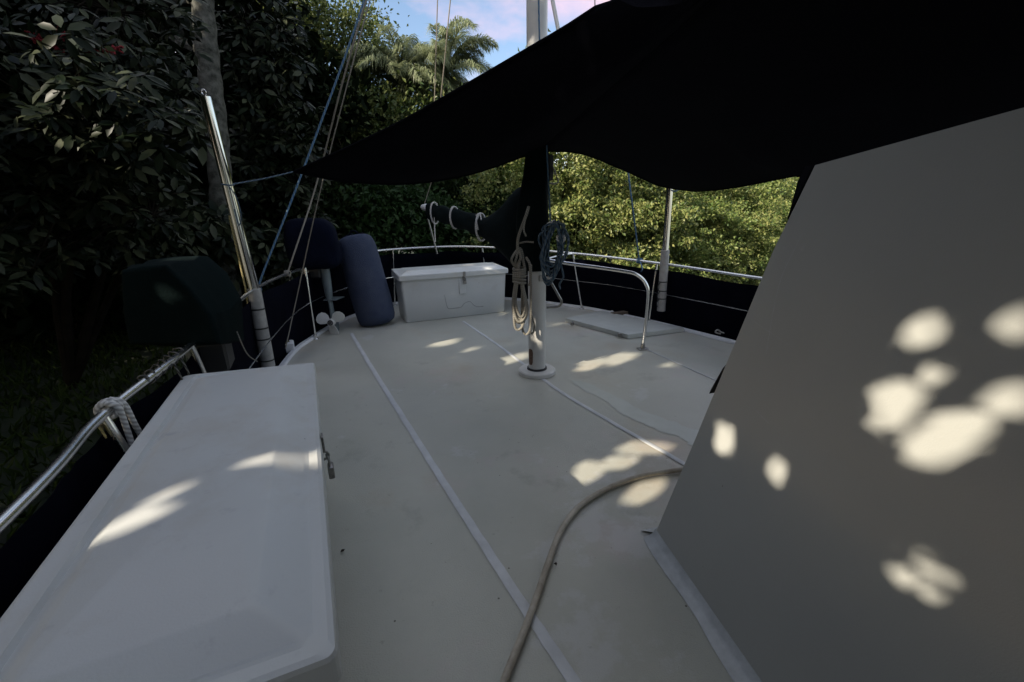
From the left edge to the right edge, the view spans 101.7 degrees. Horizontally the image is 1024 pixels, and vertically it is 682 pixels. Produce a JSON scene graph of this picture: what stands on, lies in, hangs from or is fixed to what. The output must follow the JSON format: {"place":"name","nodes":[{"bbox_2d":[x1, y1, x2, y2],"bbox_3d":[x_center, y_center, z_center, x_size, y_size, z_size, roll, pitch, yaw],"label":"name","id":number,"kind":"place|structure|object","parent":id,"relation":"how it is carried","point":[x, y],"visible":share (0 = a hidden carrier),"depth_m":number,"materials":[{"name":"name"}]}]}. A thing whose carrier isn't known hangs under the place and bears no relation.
{"place":"outdoors","nodes":[
{"label":"outdoors","id":0,"kind":"place"},
{"bbox_2d":[0,247,762,548],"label":"ground","id":1,"kind":"structure","parent":0,"point":[44,496],"depth_m":4.10,"materials":[{"name":"green plant"}]},
{"bbox_2d":[0,310,185,545],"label":"grass","id":2,"kind":"structure","parent":1,"relation":"on","point":[59,394],"depth_m":4.46,"materials":[{"name":"green plant"}]},
{"bbox_2d":[0,0,219,389],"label":"umbrella tree","id":3,"kind":"object","parent":1,"relation":"on","point":[116,126],"visible":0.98,"depth_m":3.33,"materials":[{"name":"green plant"}]},
{"bbox_2d":[0,0,242,307],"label":"tree trunk","id":4,"kind":"object","parent":1,"relation":"on","point":[210,80],"visible":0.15,"depth_m":5.46,"materials":[{"name":"grey plant"}]},
{"bbox_2d":[0,0,258,354],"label":"jungle tree","id":5,"kind":"object","parent":1,"relation":"on","point":[33,311],"visible":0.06,"depth_m":5.70,"materials":[{"name":"green plant"}]},
{"bbox_2d":[32,7,252,310],"bbox_3d":[-9.384,-3.914,7.583,8.011,11.806,7.067,2,17,11],"label":"jungle tree","id":6,"kind":"object","parent":1,"relation":"on","point":[205,172],"depth_m":7.97,"materials":[{"name":"green plant"}]},
{"bbox_2d":[92,183,302,301],"bbox_3d":[-4.082,-0.973,5.759,2.607,2.208,1.707,-14,21,-37],"label":"umbrella tree","id":7,"kind":"object","parent":1,"relation":"on","point":[217,243],"visible":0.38,"depth_m":5.33,"materials":[{"name":"green plant"}]},
{"bbox_2d":[136,1,352,282],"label":"jungle tree","id":8,"kind":"object","parent":1,"relation":"on","point":[226,89],"visible":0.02,"depth_m":8.07,"materials":[{"name":"green plant"}]},
{"bbox_2d":[214,0,339,278],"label":"umbrella tree","id":9,"kind":"object","parent":1,"relation":"on","point":[275,194],"visible":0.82,"depth_m":6.29,"materials":[{"name":"green plant"}]},
{"bbox_2d":[174,0,397,294],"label":"jungle tree","id":10,"kind":"object","parent":1,"relation":"on","point":[314,97],"visible":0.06,"depth_m":9.30,"materials":[{"name":"green plant"}]},
{"bbox_2d":[242,181,381,290],"bbox_3d":[-4.328,-2.145,8.534,3.245,2.887,2.518,-9,19,-24],"label":"bush","id":11,"kind":"object","parent":1,"relation":"on","point":[326,200],"visible":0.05,"depth_m":8.31,"materials":[{"name":"green plant"}]},
{"bbox_2d":[218,0,431,124],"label":"olive tree","id":12,"kind":"object","parent":1,"relation":"on","point":[345,25],"visible":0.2,"depth_m":11.13,"materials":[{"name":"green plant"}]},
{"bbox_2d":[313,183,439,255],"bbox_3d":[-2.941,-2.223,8.950,3.294,2.741,2.443,-1,17,0],"label":"bush","id":13,"kind":"object","parent":1,"relation":"on","point":[372,226],"visible":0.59,"depth_m":8.55,"materials":[{"name":"green plant"}]},
{"bbox_2d":[314,64,456,206],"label":"olive tree","id":14,"kind":"object","parent":1,"relation":"on","point":[394,107],"visible":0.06,"depth_m":10.39,"materials":[{"name":"green plant"}]},
{"bbox_2d":[340,23,461,251],"bbox_3d":[-2.915,-5.240,12.035,3.248,6.654,3.146,-1,17,0],"label":"palm tree","id":15,"kind":"object","parent":1,"relation":"on","point":[371,55],"visible":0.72,"depth_m":10.71,"materials":[{"name":"green plant"}]},
{"bbox_2d":[369,183,496,253],"bbox_3d":[-1.651,-2.486,9.526,3.489,2.863,2.367,-1,17,0],"label":"bush","id":16,"kind":"object","parent":1,"relation":"on","point":[441,228],"visible":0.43,"depth_m":9.05,"materials":[{"name":"green plant"}]},
{"bbox_2d":[384,15,499,106],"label":"palm tree","id":17,"kind":"object","parent":1,"relation":"on","point":[460,56],"visible":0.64,"depth_m":11.20,"materials":[{"name":"green plant"}]},
{"bbox_2d":[369,65,514,253],"bbox_3d":[-1.615,-4.434,11.425,5.647,5.453,4.860,-7,18,-18],"label":"olive tree","id":18,"kind":"object","parent":1,"relation":"on","point":[447,185],"visible":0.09,"depth_m":10.28,"materials":[{"name":"green plant"}]},
{"bbox_2d":[427,182,578,256],"bbox_3d":[-0.387,-2.470,9.945,4.032,2.530,2.548,-1,17,0],"label":"bush","id":19,"kind":"object","parent":1,"relation":"on","point":[460,203],"visible":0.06,"depth_m":9.52,"materials":[{"name":"green plant"}]},
{"bbox_2d":[471,152,608,256],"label":"mangrove tree","id":20,"kind":"object","parent":1,"relation":"on","point":[520,165],"visible":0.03,"depth_m":10.37,"materials":[{"name":"green plant"}]},
{"bbox_2d":[452,152,654,263],"bbox_3d":[0.850,-3.114,10.518,5.253,5.866,5.144,5,18,18],"label":"mangrove tree","id":21,"kind":"object","parent":1,"relation":"on","point":[478,193],"visible":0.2,"depth_m":10.04,"materials":[{"name":"green plant"}]},
{"bbox_2d":[497,29,684,263],"bbox_3d":[1.795,-4.787,13.347,7.782,8.145,6.119,-9,19,-25],"label":"mangrove tree","id":22,"kind":"object","parent":1,"relation":"on","point":[601,191],"visible":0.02,"depth_m":12.17,"materials":[{"name":"green plant"}]},
{"bbox_2d":[488,152,712,271],"bbox_3d":[2.020,-3.532,11.144,5.753,6.421,5.634,13,22,39],"label":"mangrove tree","id":23,"kind":"object","parent":1,"relation":"on","point":[621,181],"visible":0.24,"depth_m":10.66,"materials":[{"name":"green plant"}]},
{"bbox_2d":[570,159,703,269],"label":"mangrove tree","id":24,"kind":"object","parent":1,"relation":"on","point":[672,249],"visible":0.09,"depth_m":11.65,"materials":[{"name":"green plant"}]},
{"bbox_2d":[558,152,769,277],"bbox_3d":[4.858,-5.259,14.340,7.504,8.400,7.348,6,18,21],"label":"mangrove tree","id":25,"kind":"object","parent":1,"relation":"on","point":[721,245],"visible":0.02,"depth_m":13.68,"materials":[{"name":"green plant"}]},
{"bbox_2d":[608,171,764,279],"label":"mangrove tree","id":26,"kind":"object","parent":1,"relation":"on","point":[697,259],"visible":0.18,"depth_m":12.51,"materials":[{"name":"green plant"}]},
{"bbox_2d":[654,186,789,283],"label":"mangrove tree","id":27,"kind":"object","parent":1,"relation":"on","point":[768,222],"visible":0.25,"depth_m":13.49,"materials":[{"name":"green plant"}]},
{"bbox_2d":[698,179,792,282],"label":"mangrove tree","id":28,"kind":"object","parent":1,"relation":"on","point":[766,252],"visible":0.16,"depth_m":14.53,"materials":[{"name":"green plant"}]},
{"bbox_2d":[707,181,789,273],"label":"mangrove tree","id":29,"kind":"object","parent":1,"relation":"on","point":[754,225],"depth_m":15.24,"materials":[{"name":"green plant"}]},
{"bbox_2d":[736,178,796,269],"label":"mangrove tree","id":30,"kind":"object","parent":1,"relation":"on","point":[790,184],"visible":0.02,"depth_m":16.30,"materials":[{"name":"green plant"}]},
{"bbox_2d":[746,177,798,270],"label":"mangrove tree","id":31,"kind":"object","parent":1,"relation":"on","point":[791,179],"visible":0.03,"depth_m":15.60,"materials":[{"name":"green plant"}]},
{"bbox_2d":[218,0,609,172],"label":"sky","id":32,"kind":"structure","parent":0,"point":[504,21],"materials":[{"name":"blue"}]},
{"bbox_2d":[722,278,760,285],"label":"water","id":33,"kind":"structure","parent":0,"point":[750,282],"depth_m":14.73,"materials":[{"name":"green liquid"}]},
{"bbox_2d":[279,108,1023,681],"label":"boat","id":34,"kind":"object","parent":33,"relation":"on","point":[835,430],"visible":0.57,"depth_m":1.18,"materials":[{"name":"paint"}]},
{"bbox_2d":[0,363,341,681],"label":"dock box","id":35,"kind":"object","parent":34,"relation":"on","point":[193,544],"visible":0.99,"depth_m":0.80,"materials":[{"name":"paint"}]},
{"bbox_2d":[339,230,394,325],"bbox_3d":[-1.724,-0.749,4.950,0.604,1.105,0.452,9,19,29],"label":"fender","id":36,"kind":"object","parent":34,"relation":"on","point":[368,287],"visible":0.96,"depth_m":4.79,"materials":[{"name":"blue fabric"}]},
{"bbox_2d":[0,246,761,534],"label":"guard rail","id":37,"kind":"object","parent":34,"relation":"on","point":[18,506],"visible":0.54,"depth_m":1.39,"materials":[{"name":"silver metal"}]},
{"bbox_2d":[93,397,141,446],"bbox_3d":[-1.263,0.340,1.362,0.084,0.337,0.154,-1,17,0],"label":"rail rope","id":38,"kind":"object","parent":37,"relation":"hanging from","point":[121,406],"visible":0.62,"depth_m":1.33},
{"bbox_2d":[136,347,189,384],"bbox_3d":[-1.377,0.225,1.707,0.086,0.328,0.348,-6,18,-16],"label":"tangled cord","id":39,"kind":"object","parent":37,"relation":"attached to","point":[164,372],"visible":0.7,"depth_m":1.69,"materials":[{"name":"fabric"}]},
{"bbox_2d":[121,256,257,372],"bbox_3d":[-1.653,0.266,2.239,0.685,1.402,0.484,-1,17,0],"label":"outboard motor","id":40,"kind":"object","parent":37,"relation":"attached to","point":[179,301],"visible":0.94,"depth_m":1.91,"materials":[{"name":"black plastic"}]},
{"bbox_2d":[199,89,274,367],"bbox_3d":[-1.984,-0.708,3.037,0.113,1.960,0.203,-1,17,0],"label":"awning pole","id":41,"kind":"object","parent":37,"relation":"attached to","point":[260,324],"visible":0.9,"depth_m":3.03,"materials":[{"name":"silver metal"}]},
{"bbox_2d":[258,0,364,290],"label":"blue rope","id":42,"kind":"object","parent":37,"relation":"attached to","point":[315,136],"visible":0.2,"depth_m":3.58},
{"bbox_2d":[284,218,344,334],"bbox_3d":[-2.126,-0.695,4.607,0.538,1.279,0.406,-5,17,-11],"label":"outboard motor","id":43,"kind":"object","parent":37,"relation":"attached to","point":[324,255],"visible":0.87,"depth_m":4.36,"materials":[{"name":"black plastic"}]},
{"bbox_2d":[284,0,366,280],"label":"shroud wire","id":44,"kind":"object","parent":37,"relation":"attached to","point":[355,36],"visible":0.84,"depth_m":4.08,"materials":[{"name":"grey"}]},
{"bbox_2d":[285,0,370,348],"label":"shroud wire","id":45,"kind":"object","parent":37,"relation":"attached to","point":[323,179],"visible":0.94,"depth_m":3.86,"materials":[{"name":"grey"}]},
{"bbox_2d":[0,251,757,617],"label":"weather cloth","id":46,"kind":"object","parent":37,"relation":"attached to","point":[26,549],"visible":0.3,"depth_m":4.17,"materials":[{"name":"fabric"}]},
{"bbox_2d":[628,173,642,271],"bbox_3d":[1.375,-1.333,4.504,0.171,1.157,0.580,10,20,33],"label":"blue rope","id":47,"kind":"object","parent":37,"relation":"hanging from","point":[638,260],"visible":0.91,"depth_m":4.49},
{"bbox_2d":[656,188,678,311],"bbox_3d":[1.682,-1.011,4.542,0.140,1.394,0.093,-1,17,0],"label":"awning pole","id":48,"kind":"object","parent":37,"relation":"attached to","point":[662,284],"visible":0.97,"depth_m":4.54,"materials":[{"name":"silver metal"}]},
{"bbox_2d":[391,262,507,322],"bbox_3d":[-0.789,-0.662,5.444,1.400,0.622,0.583,-8,18,-23],"label":"dock box","id":49,"kind":"object","parent":34,"relation":"on","point":[425,293],"visible":1,"depth_m":5.22,"materials":[{"name":"paint"}]},
{"bbox_2d":[519,0,562,378],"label":"mast","id":50,"kind":"object","parent":34,"relation":"on","point":[536,367],"visible":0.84,"depth_m":3.20,"materials":[{"name":"metal"}]},
{"bbox_2d":[421,0,548,274],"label":"sail cover","id":51,"kind":"object","parent":50,"relation":"attached to","point":[498,229],"visible":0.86,"depth_m":3.21,"materials":[{"name":"fabric"}]},
{"bbox_2d":[440,0,450,97],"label":"backstay wire","id":52,"kind":"object","parent":51,"relation":"attached to","point":[445,48],"visible":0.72,"depth_m":4.86,"materials":[{"name":"grey metal"}]},
{"bbox_2d":[538,0,550,225],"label":"blue halyard","id":53,"kind":"object","parent":51,"relation":"hanging from","point":[546,145],"visible":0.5,"depth_m":2.83,"materials":[{"name":"fabric"}]},
{"bbox_2d":[538,220,569,289],"bbox_3d":[0.295,-0.610,2.968,0.226,0.487,0.084,-1,17,0],"label":"blue rope coil","id":54,"kind":"object","parent":51,"relation":"hanging from","point":[562,236],"visible":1,"depth_m":2.94,"materials":[{"name":"fabric"}]},
{"bbox_2d":[510,206,534,334],"bbox_3d":[0.081,-0.466,2.964,0.182,0.936,0.232,-1,17,0],"label":"coiled rope","id":55,"kind":"object","parent":50,"relation":"hanging from","point":[518,274],"visible":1,"depth_m":2.98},
{"bbox_2d":[220,0,1023,225],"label":"awning","id":56,"kind":"object","parent":50,"relation":"attached to","point":[698,95],"visible":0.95,"depth_m":1.88,"materials":[{"name":"fabric"}]},
{"bbox_2d":[500,467,682,681],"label":"hose","id":57,"kind":"object","parent":34,"relation":"on","point":[513,657],"visible":0.82,"depth_m":1.54,"materials":[{"name":"beige rubber"}]},
{"bbox_2d":[550,259,649,350],"bbox_3d":[0.813,-0.337,3.889,0.958,0.853,0.099,1,17,6],"label":"grab rail","id":58,"kind":"object","parent":34,"relation":"on","point":[644,281],"visible":0.97,"depth_m":3.82,"materials":[{"name":"silver metal"}]}
]}

